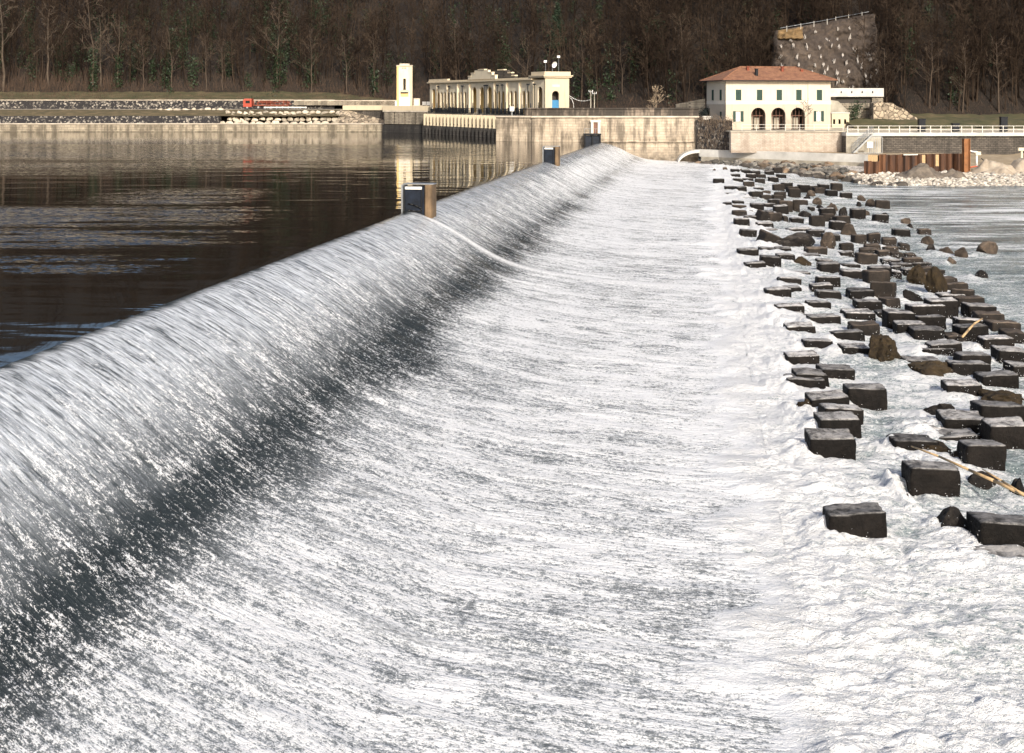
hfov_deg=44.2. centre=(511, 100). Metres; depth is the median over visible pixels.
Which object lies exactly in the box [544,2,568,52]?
conifer
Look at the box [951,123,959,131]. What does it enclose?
utility box
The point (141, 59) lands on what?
bare tree
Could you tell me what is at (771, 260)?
stone block
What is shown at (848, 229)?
rock
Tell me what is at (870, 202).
rock
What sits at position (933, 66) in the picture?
bare tree
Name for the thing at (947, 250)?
rock
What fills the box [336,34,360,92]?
bare tree
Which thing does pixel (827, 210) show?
stone block
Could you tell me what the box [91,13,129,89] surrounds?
bare tree
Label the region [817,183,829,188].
stone block
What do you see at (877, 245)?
stone block
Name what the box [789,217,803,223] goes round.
stone block
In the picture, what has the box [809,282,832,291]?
stone block
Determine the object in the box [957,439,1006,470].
stone block
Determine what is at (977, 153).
standpipe
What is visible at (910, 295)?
rock
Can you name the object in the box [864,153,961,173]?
sheet pile wall
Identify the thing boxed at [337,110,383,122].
rubble slope
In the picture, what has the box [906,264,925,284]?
rock
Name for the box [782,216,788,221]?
stone block
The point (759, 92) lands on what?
window
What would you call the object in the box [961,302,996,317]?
stone block
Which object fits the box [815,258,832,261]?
stone block
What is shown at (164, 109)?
path
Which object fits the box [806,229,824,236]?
stone block
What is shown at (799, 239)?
rock
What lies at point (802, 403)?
rock
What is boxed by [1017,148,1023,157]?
marker post
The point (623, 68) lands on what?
bare tree
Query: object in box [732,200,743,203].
stone block
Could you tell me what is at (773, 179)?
stone block
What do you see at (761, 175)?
stone block
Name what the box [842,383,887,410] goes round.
stone block
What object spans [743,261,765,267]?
stone block
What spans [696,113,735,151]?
ivy wall
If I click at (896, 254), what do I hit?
stone block
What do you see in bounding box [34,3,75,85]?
bare tree
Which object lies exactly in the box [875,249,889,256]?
stone block
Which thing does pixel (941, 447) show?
rock
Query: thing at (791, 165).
boulder
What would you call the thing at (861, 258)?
stone block
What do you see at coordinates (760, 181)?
stone block
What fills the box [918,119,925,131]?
utility box
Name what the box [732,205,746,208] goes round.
stone block
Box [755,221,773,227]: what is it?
stone block
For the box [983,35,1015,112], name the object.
bare tree
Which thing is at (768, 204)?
stone block
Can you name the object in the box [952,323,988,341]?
stone block
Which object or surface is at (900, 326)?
stone block
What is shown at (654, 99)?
shrub
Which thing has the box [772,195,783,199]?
stone block
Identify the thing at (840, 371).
stone block
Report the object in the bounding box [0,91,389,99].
grass bank
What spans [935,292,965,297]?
stone block
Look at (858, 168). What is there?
gravel bank
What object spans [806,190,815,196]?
rock
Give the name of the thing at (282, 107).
steel barrier
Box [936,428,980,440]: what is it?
stone block
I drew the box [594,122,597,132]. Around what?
door
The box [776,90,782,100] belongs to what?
window
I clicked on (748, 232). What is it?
stone block
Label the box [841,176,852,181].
boulder
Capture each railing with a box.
[742,124,842,130]
[847,126,1023,132]
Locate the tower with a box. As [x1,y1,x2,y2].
[395,64,412,105]
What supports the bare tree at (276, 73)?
on the hillside
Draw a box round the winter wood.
[0,0,1023,110]
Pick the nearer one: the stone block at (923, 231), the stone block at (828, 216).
the stone block at (923, 231)
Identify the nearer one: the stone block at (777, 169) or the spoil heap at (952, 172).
the spoil heap at (952, 172)
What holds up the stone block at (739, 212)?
in the water at (932, 630)
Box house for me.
[699,66,838,129]
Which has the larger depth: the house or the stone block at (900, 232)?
the house
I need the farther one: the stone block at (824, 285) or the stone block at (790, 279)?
the stone block at (790, 279)
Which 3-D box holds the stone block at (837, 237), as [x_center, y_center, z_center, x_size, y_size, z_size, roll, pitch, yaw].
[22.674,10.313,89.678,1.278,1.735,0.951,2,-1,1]
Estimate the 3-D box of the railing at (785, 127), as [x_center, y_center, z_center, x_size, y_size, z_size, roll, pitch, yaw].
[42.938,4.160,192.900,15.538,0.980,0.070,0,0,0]
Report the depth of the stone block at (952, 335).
52.00 m
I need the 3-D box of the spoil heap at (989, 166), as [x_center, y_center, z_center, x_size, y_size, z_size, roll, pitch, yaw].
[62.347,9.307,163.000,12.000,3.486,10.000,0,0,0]
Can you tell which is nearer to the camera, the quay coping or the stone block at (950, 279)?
the stone block at (950, 279)
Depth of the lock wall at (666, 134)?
202.66 m
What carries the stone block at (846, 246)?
in the water at (932, 630)
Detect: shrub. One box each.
[647,85,670,107]
[845,97,865,127]
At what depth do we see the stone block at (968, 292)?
63.86 m
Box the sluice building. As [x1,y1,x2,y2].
[422,69,572,137]
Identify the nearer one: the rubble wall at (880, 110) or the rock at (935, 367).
the rock at (935, 367)
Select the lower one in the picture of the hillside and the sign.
the sign
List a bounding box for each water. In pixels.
[0,132,596,366]
[0,142,829,752]
[722,163,1023,752]
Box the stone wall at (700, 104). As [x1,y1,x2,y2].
[675,99,704,118]
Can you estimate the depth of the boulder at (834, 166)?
174.94 m
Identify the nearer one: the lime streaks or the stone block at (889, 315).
the stone block at (889, 315)
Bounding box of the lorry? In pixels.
[243,99,289,108]
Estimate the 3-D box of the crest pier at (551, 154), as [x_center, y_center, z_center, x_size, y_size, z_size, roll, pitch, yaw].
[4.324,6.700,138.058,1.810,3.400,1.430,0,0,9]
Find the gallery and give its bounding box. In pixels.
[831,88,883,127]
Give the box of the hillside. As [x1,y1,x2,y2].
[0,0,1023,127]
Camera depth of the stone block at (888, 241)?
86.51 m
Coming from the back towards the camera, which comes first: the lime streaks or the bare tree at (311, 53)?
the bare tree at (311, 53)
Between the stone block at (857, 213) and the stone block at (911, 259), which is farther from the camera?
the stone block at (857, 213)
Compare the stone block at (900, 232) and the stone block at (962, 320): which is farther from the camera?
the stone block at (900, 232)
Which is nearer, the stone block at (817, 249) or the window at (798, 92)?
the stone block at (817, 249)
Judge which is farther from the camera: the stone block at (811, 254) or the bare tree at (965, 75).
the bare tree at (965, 75)
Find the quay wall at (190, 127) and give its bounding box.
[0,124,383,131]
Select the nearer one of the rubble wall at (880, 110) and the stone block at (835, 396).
the stone block at (835, 396)
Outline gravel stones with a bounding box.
[846,170,1023,186]
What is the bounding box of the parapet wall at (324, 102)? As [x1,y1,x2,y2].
[294,100,396,104]
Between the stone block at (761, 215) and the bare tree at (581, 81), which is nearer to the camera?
the stone block at (761, 215)
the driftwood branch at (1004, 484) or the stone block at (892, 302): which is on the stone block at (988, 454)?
the driftwood branch at (1004, 484)
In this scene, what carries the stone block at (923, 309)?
in the water at (932, 630)
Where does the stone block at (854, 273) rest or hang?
in the water at (932, 630)
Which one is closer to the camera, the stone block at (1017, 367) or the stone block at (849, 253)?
the stone block at (1017, 367)
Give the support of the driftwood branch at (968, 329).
on the stone block at (975, 331)
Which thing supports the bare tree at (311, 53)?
on the hillside
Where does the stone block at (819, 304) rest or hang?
in the water at (932, 630)
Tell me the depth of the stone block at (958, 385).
42.52 m
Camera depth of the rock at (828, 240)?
85.38 m
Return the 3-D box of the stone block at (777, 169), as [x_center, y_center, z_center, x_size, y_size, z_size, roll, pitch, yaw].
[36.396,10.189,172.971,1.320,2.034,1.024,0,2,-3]
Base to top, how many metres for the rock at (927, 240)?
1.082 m
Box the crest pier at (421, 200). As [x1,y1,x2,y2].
[401,183,436,217]
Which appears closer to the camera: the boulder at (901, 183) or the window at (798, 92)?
the boulder at (901, 183)
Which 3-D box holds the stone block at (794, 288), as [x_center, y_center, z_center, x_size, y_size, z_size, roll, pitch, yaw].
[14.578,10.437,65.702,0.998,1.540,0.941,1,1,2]
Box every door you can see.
[552,100,558,107]
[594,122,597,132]
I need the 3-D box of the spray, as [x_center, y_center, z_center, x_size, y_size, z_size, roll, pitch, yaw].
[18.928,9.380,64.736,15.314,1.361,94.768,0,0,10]
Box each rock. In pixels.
[775,232,814,246]
[794,256,811,265]
[797,399,810,406]
[798,210,810,216]
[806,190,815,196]
[812,197,821,204]
[820,232,835,248]
[826,204,835,214]
[839,207,847,215]
[840,223,856,234]
[857,195,865,200]
[865,199,874,206]
[868,334,900,361]
[901,218,910,223]
[903,289,922,301]
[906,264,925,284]
[907,360,953,375]
[921,236,933,244]
[922,440,951,452]
[923,403,954,414]
[924,266,947,292]
[926,244,935,250]
[936,506,966,529]
[939,247,953,253]
[947,257,956,263]
[949,450,958,457]
[954,247,967,257]
[967,471,997,489]
[975,270,988,278]
[976,241,997,253]
[978,388,1023,404]
[1009,478,1023,495]
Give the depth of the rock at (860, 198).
126.05 m
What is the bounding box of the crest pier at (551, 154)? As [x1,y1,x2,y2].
[543,146,559,165]
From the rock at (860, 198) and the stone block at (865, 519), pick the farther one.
the rock at (860, 198)
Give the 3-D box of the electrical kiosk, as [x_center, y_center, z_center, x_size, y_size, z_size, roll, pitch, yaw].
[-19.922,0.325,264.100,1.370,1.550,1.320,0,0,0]
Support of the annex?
on the hillside
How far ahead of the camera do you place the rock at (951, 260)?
77.71 m
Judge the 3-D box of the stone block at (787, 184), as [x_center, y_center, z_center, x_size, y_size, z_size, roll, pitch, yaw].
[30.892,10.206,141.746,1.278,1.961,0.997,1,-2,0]
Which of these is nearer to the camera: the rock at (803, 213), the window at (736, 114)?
the rock at (803, 213)
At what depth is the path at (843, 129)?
200.41 m
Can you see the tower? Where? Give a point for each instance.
(404, 84)
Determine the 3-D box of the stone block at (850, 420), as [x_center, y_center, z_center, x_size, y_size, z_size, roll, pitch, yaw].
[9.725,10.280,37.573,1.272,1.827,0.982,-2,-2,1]
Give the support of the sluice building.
on the hillside
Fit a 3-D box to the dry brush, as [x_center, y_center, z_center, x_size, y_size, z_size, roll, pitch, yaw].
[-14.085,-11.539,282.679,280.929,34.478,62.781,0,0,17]
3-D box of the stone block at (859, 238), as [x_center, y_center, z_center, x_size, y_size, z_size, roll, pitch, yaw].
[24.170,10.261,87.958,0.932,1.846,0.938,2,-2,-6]
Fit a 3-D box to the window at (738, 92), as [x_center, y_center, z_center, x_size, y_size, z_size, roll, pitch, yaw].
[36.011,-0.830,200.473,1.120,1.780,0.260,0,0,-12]
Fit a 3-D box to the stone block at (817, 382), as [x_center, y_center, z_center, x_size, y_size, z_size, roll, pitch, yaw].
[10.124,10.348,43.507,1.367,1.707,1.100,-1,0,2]
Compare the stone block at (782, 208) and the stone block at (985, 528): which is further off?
the stone block at (782, 208)
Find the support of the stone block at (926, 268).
in the water at (932, 630)
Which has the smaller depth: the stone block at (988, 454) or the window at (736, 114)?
the stone block at (988, 454)
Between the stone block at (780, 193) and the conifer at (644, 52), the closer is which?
the stone block at (780, 193)
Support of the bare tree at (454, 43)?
on the hillside
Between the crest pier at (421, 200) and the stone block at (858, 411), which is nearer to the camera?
the stone block at (858, 411)
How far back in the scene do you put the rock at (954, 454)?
34.79 m
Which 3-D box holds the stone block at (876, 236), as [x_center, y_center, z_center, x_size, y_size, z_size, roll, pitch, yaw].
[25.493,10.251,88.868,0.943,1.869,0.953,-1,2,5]
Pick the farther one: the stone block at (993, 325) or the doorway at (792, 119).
the doorway at (792, 119)
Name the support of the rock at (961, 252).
in the water at (932, 630)
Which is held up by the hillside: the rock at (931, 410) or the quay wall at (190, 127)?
the quay wall at (190, 127)
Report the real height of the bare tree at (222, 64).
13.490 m
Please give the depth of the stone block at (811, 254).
80.29 m
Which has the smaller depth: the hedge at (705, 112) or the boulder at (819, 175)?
the boulder at (819, 175)
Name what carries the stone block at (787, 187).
in the water at (932, 630)
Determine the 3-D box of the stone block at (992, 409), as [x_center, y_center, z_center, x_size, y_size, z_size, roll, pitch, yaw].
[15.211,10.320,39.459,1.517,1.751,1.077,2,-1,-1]
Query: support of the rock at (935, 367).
in the water at (932, 630)
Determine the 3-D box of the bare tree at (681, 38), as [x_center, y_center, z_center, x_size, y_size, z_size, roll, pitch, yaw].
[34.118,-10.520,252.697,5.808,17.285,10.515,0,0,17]
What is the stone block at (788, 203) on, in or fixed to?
in the water at (932, 630)
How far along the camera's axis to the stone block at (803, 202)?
120.45 m
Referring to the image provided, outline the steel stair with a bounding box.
[851,126,873,152]
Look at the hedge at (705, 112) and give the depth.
207.08 m
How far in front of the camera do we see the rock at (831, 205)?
110.67 m
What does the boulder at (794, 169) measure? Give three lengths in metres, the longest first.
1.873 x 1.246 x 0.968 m
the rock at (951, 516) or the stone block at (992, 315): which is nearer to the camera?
the rock at (951, 516)
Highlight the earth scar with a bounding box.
[777,27,802,39]
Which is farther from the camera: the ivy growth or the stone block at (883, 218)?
the ivy growth
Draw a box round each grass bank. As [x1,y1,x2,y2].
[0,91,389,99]
[847,113,1023,127]
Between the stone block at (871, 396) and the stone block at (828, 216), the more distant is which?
the stone block at (828, 216)
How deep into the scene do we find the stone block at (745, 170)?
170.21 m
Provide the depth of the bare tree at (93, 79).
303.56 m
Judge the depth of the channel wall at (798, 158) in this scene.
189.37 m
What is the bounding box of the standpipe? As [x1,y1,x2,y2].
[970,150,980,167]
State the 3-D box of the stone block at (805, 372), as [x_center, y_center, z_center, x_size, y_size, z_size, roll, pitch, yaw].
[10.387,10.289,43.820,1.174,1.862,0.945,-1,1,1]
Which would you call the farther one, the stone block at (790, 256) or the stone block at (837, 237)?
the stone block at (837, 237)
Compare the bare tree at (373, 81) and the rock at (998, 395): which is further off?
the bare tree at (373, 81)
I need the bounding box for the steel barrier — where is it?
[264,106,306,109]
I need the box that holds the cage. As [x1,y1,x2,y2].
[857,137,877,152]
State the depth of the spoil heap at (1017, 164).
162.38 m
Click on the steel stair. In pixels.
(856, 149)
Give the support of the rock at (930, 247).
in the water at (932, 630)
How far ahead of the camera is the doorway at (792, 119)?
204.54 m
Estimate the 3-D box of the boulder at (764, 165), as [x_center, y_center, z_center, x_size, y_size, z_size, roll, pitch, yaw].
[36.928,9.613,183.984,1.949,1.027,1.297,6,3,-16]
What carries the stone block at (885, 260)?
in the water at (932, 630)
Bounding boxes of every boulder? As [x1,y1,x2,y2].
[700,161,711,163]
[710,159,718,163]
[732,161,741,165]
[739,163,749,167]
[750,162,757,167]
[758,163,769,167]
[787,163,796,167]
[789,167,798,171]
[800,174,811,176]
[812,173,825,178]
[826,168,838,171]
[828,164,840,168]
[828,172,840,177]
[836,175,845,179]
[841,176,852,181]
[852,178,861,182]
[894,181,907,185]
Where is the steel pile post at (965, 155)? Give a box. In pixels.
[962,139,969,172]
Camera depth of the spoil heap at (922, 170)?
156.57 m
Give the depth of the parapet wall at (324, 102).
289.00 m
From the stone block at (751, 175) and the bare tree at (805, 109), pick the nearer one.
the stone block at (751, 175)
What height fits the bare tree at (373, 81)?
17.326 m
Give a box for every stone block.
[713,178,723,182]
[724,186,735,189]
[731,210,746,215]
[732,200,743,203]
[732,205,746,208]
[733,178,743,181]
[733,218,749,225]
[736,186,746,191]
[736,247,758,255]
[739,229,756,236]
[741,169,750,172]
[743,181,754,186]
[743,215,756,218]
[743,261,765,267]
[746,173,756,177]
[749,191,762,196]
[750,170,760,174]
[750,203,763,209]
[755,179,764,183]
[755,209,769,220]
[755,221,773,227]
[756,174,765,177]
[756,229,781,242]
[758,246,775,249]
[759,195,771,199]
[759,254,780,266]
[762,203,776,206]
[763,286,791,297]
[764,170,773,174]
[767,199,781,203]
[767,212,782,221]
[768,176,778,181]
[772,167,781,172]
[772,184,784,190]
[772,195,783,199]
[773,204,788,213]
[774,192,785,197]
[774,246,790,250]
[774,302,804,313]
[775,253,794,260]
[776,174,785,177]
[776,276,801,284]
[777,200,792,211]
[781,182,792,188]
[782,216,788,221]
[782,285,801,291]
[783,321,815,332]
[783,350,819,364]
[783,373,825,388]
[785,227,810,230]
[786,186,798,192]
[788,188,800,197]
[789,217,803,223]
[791,367,828,386]
[793,200,799,211]
[795,271,810,274]
[797,184,809,192]
[800,200,807,204]
[801,338,832,348]
[802,253,820,255]
[803,246,827,254]
[804,300,830,308]
[804,313,840,323]
[804,389,849,406]
[804,428,855,459]
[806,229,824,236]
[809,215,824,226]
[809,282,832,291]
[812,187,825,193]
[813,411,861,438]
[814,289,841,298]
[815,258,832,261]
[815,276,840,286]
[815,364,854,379]
[816,261,839,273]
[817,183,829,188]
[818,403,863,424]
[819,207,834,214]
[821,213,834,221]
[821,233,840,240]
[822,502,886,537]
[824,190,837,195]
[828,220,846,230]
[829,329,864,340]
[830,183,842,190]
[832,215,850,223]
[837,342,869,354]
[838,250,853,256]
[839,192,852,198]
[839,242,853,251]
[839,268,861,278]
[840,263,860,267]
[840,308,875,320]
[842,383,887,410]
[845,287,874,299]
[847,320,879,335]
[849,208,865,218]
[850,234,866,243]
[852,299,882,310]
[854,252,877,264]
[858,247,876,252]
[862,269,889,282]
[863,243,880,248]
[866,232,880,243]
[867,265,891,278]
[870,281,896,297]
[871,214,888,222]
[873,309,881,317]
[874,200,889,208]
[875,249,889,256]
[878,296,900,308]
[879,258,901,264]
[881,237,896,245]
[882,246,898,251]
[882,309,915,328]
[886,433,938,450]
[889,262,912,267]
[890,251,904,258]
[890,265,900,269]
[891,228,910,236]
[892,270,901,278]
[892,320,925,333]
[897,242,909,250]
[900,268,910,275]
[900,355,939,362]
[901,257,922,262]
[901,460,960,496]
[904,252,916,256]
[904,303,946,318]
[908,325,944,340]
[911,261,931,266]
[915,314,946,329]
[916,228,931,234]
[922,266,931,271]
[922,348,953,355]
[923,297,958,318]
[923,422,946,428]
[924,339,961,351]
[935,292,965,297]
[936,409,983,433]
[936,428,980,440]
[940,379,981,395]
[944,276,957,282]
[945,332,966,341]
[945,359,990,375]
[947,282,968,289]
[950,288,974,295]
[952,317,982,324]
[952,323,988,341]
[953,295,984,307]
[953,351,991,363]
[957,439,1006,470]
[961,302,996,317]
[966,511,1023,546]
[970,400,1023,421]
[972,311,1004,319]
[973,370,1018,388]
[974,544,1023,556]
[976,335,1014,348]
[979,416,1023,449]
[983,319,1020,331]
[990,345,1023,363]
[998,328,1023,343]
[1003,360,1023,376]
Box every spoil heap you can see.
[894,163,943,178]
[940,168,967,178]
[970,159,1018,174]
[1011,158,1023,173]
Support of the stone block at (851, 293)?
in the water at (932, 630)
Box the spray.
[728,214,1023,751]
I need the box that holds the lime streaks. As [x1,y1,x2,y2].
[779,26,878,87]
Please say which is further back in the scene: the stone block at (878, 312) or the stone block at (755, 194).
the stone block at (755, 194)
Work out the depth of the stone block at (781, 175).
161.75 m
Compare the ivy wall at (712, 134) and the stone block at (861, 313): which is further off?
the ivy wall at (712, 134)
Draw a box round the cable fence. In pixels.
[782,12,865,27]
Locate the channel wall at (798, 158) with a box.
[677,149,867,165]
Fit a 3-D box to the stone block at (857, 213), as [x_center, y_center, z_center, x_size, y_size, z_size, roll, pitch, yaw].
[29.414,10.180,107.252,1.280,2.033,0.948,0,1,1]
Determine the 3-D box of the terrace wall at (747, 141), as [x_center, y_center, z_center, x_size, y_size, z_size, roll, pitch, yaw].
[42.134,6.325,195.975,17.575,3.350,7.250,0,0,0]
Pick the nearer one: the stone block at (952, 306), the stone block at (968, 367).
the stone block at (968, 367)
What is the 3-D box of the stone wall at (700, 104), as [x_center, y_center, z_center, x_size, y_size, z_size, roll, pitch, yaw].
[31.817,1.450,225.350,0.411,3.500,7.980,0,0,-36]
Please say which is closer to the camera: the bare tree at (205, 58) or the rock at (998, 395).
the rock at (998, 395)
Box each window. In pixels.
[403,79,405,89]
[733,111,743,121]
[735,90,741,100]
[756,90,762,100]
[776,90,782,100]
[796,90,801,100]
[814,111,823,121]
[816,90,822,100]
[833,119,845,123]
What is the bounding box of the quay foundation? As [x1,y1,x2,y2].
[382,125,421,132]
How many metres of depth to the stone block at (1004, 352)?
48.21 m
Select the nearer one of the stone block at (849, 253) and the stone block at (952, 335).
the stone block at (952, 335)
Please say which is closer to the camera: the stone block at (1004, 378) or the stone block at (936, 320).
the stone block at (1004, 378)
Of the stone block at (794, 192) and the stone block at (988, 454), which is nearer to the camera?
the stone block at (988, 454)
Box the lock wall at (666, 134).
[495,108,698,161]
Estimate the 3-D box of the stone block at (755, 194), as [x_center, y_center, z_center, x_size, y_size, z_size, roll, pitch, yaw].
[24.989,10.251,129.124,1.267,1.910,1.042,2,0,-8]
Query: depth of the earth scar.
241.60 m
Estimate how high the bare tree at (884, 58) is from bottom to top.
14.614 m
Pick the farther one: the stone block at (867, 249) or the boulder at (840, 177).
the boulder at (840, 177)
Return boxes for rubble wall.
[0,100,334,116]
[0,116,220,122]
[869,101,917,127]
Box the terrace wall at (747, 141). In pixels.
[726,130,845,152]
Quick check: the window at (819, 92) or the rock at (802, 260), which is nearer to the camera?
the rock at (802, 260)
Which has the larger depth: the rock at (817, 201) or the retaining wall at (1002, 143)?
the retaining wall at (1002, 143)
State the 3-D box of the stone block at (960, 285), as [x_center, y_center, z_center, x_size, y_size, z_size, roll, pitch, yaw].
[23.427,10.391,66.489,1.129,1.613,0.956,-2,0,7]
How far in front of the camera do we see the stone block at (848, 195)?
129.87 m
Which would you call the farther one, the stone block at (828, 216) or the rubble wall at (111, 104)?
the rubble wall at (111, 104)
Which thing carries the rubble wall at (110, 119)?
on the quay wall at (190, 127)
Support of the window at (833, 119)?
in the annex
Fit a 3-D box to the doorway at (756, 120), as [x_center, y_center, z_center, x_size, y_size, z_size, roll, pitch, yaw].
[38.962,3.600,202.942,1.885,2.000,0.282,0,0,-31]
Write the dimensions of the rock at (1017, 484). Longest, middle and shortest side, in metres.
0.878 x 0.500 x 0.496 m
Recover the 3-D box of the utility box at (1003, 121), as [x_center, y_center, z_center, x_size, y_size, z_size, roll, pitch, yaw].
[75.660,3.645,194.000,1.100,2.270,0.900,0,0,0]
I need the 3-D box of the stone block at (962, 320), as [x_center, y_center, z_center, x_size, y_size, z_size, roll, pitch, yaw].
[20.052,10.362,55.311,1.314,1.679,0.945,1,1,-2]
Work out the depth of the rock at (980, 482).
32.53 m
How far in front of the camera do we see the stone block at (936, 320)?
54.98 m
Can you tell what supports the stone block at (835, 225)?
in the water at (932, 630)
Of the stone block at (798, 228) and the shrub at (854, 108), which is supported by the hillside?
the shrub at (854, 108)
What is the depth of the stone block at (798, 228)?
95.91 m
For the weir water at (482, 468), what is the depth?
28.98 m
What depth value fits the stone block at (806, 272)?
71.63 m
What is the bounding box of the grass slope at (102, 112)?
[0,109,345,115]
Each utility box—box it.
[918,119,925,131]
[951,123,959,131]
[999,117,1007,131]
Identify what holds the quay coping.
on the quay wall at (190, 127)
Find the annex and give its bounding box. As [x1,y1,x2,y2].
[831,112,849,127]
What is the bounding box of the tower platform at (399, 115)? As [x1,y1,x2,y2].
[343,105,429,124]
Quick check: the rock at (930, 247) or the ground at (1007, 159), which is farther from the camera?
the ground at (1007, 159)
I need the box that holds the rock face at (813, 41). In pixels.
[771,14,879,100]
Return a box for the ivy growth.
[0,0,995,105]
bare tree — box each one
[0,0,29,90]
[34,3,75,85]
[74,0,120,91]
[82,8,115,85]
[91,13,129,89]
[125,35,156,88]
[158,25,186,87]
[193,30,216,89]
[213,38,234,89]
[249,1,292,88]
[290,23,323,92]
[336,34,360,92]
[363,30,385,96]
[444,16,470,77]
[507,33,537,77]
[565,27,595,99]
[611,42,633,92]
[669,6,695,87]
[797,98,812,129]
[869,44,901,101]
[911,37,946,107]
[949,35,977,111]
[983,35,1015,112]
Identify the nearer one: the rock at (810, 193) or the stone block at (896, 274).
the stone block at (896, 274)
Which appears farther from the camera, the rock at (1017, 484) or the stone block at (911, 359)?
the stone block at (911, 359)
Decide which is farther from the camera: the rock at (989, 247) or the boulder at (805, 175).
the boulder at (805, 175)
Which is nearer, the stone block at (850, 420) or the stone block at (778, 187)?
the stone block at (850, 420)
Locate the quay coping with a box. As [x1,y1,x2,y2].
[0,123,383,123]
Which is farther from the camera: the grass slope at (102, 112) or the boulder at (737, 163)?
the grass slope at (102, 112)
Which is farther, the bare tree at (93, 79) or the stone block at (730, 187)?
the bare tree at (93, 79)
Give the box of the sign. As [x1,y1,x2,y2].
[867,142,872,147]
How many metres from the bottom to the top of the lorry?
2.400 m
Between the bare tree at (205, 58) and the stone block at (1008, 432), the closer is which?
the stone block at (1008, 432)
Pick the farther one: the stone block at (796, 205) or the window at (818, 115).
the window at (818, 115)
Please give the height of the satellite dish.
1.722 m
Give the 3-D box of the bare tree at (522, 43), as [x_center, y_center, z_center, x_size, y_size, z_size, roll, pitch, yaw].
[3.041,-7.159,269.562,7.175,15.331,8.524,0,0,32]
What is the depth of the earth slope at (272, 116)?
278.49 m
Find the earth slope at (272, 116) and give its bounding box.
[222,116,330,122]
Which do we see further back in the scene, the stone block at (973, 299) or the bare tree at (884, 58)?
the bare tree at (884, 58)
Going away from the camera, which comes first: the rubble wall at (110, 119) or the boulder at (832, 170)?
the boulder at (832, 170)
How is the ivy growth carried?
on the hillside
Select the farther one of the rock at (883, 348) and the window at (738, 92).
the window at (738, 92)
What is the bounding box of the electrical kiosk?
[413,98,419,105]
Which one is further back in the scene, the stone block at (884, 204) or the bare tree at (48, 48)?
the bare tree at (48, 48)
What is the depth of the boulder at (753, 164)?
186.55 m
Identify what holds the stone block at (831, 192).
in the water at (932, 630)
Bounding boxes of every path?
[0,109,342,109]
[822,128,1022,131]
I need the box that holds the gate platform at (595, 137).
[583,129,600,142]
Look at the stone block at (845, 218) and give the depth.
102.64 m
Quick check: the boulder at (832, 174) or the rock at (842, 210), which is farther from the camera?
the boulder at (832, 174)
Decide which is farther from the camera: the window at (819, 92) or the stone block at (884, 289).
the window at (819, 92)
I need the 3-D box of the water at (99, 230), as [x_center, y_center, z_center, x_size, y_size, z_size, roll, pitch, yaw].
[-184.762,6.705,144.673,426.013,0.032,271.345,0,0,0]
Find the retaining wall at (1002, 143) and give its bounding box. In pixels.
[841,132,1023,160]
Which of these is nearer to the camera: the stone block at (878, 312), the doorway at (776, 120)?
the stone block at (878, 312)
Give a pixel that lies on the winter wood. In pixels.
(980, 37)
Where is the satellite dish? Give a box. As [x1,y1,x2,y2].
[552,62,556,71]
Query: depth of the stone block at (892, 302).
61.01 m
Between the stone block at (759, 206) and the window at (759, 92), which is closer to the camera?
the stone block at (759, 206)
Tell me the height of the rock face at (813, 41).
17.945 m
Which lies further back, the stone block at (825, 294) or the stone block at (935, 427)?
the stone block at (825, 294)
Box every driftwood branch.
[911,445,1023,496]
[961,318,982,337]
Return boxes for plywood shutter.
[868,155,877,161]
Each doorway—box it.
[751,117,758,128]
[771,117,778,128]
[791,116,797,128]
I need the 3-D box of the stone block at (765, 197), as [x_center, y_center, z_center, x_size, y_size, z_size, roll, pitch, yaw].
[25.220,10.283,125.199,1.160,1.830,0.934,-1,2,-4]
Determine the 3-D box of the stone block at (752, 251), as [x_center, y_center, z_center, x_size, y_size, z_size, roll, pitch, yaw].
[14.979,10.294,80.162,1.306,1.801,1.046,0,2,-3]
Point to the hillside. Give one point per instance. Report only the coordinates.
(937, 109)
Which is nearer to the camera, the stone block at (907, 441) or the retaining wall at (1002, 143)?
the stone block at (907, 441)
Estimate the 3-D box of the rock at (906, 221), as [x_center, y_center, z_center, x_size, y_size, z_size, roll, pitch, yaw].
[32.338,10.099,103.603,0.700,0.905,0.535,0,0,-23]
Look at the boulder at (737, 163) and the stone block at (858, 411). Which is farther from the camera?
the boulder at (737, 163)
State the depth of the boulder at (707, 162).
195.80 m
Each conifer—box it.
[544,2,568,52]
[636,27,651,66]
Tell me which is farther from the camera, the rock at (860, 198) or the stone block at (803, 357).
the rock at (860, 198)
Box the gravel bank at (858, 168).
[840,165,863,171]
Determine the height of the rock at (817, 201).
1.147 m
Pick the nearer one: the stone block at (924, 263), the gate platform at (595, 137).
the stone block at (924, 263)
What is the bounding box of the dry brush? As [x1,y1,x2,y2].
[0,5,1023,127]
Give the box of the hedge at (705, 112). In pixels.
[699,106,709,119]
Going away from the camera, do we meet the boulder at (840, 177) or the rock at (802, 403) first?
the rock at (802, 403)
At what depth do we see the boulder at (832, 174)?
163.27 m
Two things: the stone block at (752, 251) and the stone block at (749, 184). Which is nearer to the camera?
the stone block at (752, 251)
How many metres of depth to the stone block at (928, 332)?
52.25 m
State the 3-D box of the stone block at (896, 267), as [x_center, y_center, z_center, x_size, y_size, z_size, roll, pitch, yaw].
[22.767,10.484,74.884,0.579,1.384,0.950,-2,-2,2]
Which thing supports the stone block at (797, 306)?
in the water at (932, 630)
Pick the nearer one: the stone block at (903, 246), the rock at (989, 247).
the rock at (989, 247)
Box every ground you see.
[808,152,942,154]
[970,153,1023,170]
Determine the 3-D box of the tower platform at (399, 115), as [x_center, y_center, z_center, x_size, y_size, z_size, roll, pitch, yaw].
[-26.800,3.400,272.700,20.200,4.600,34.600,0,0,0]
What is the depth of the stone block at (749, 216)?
103.81 m

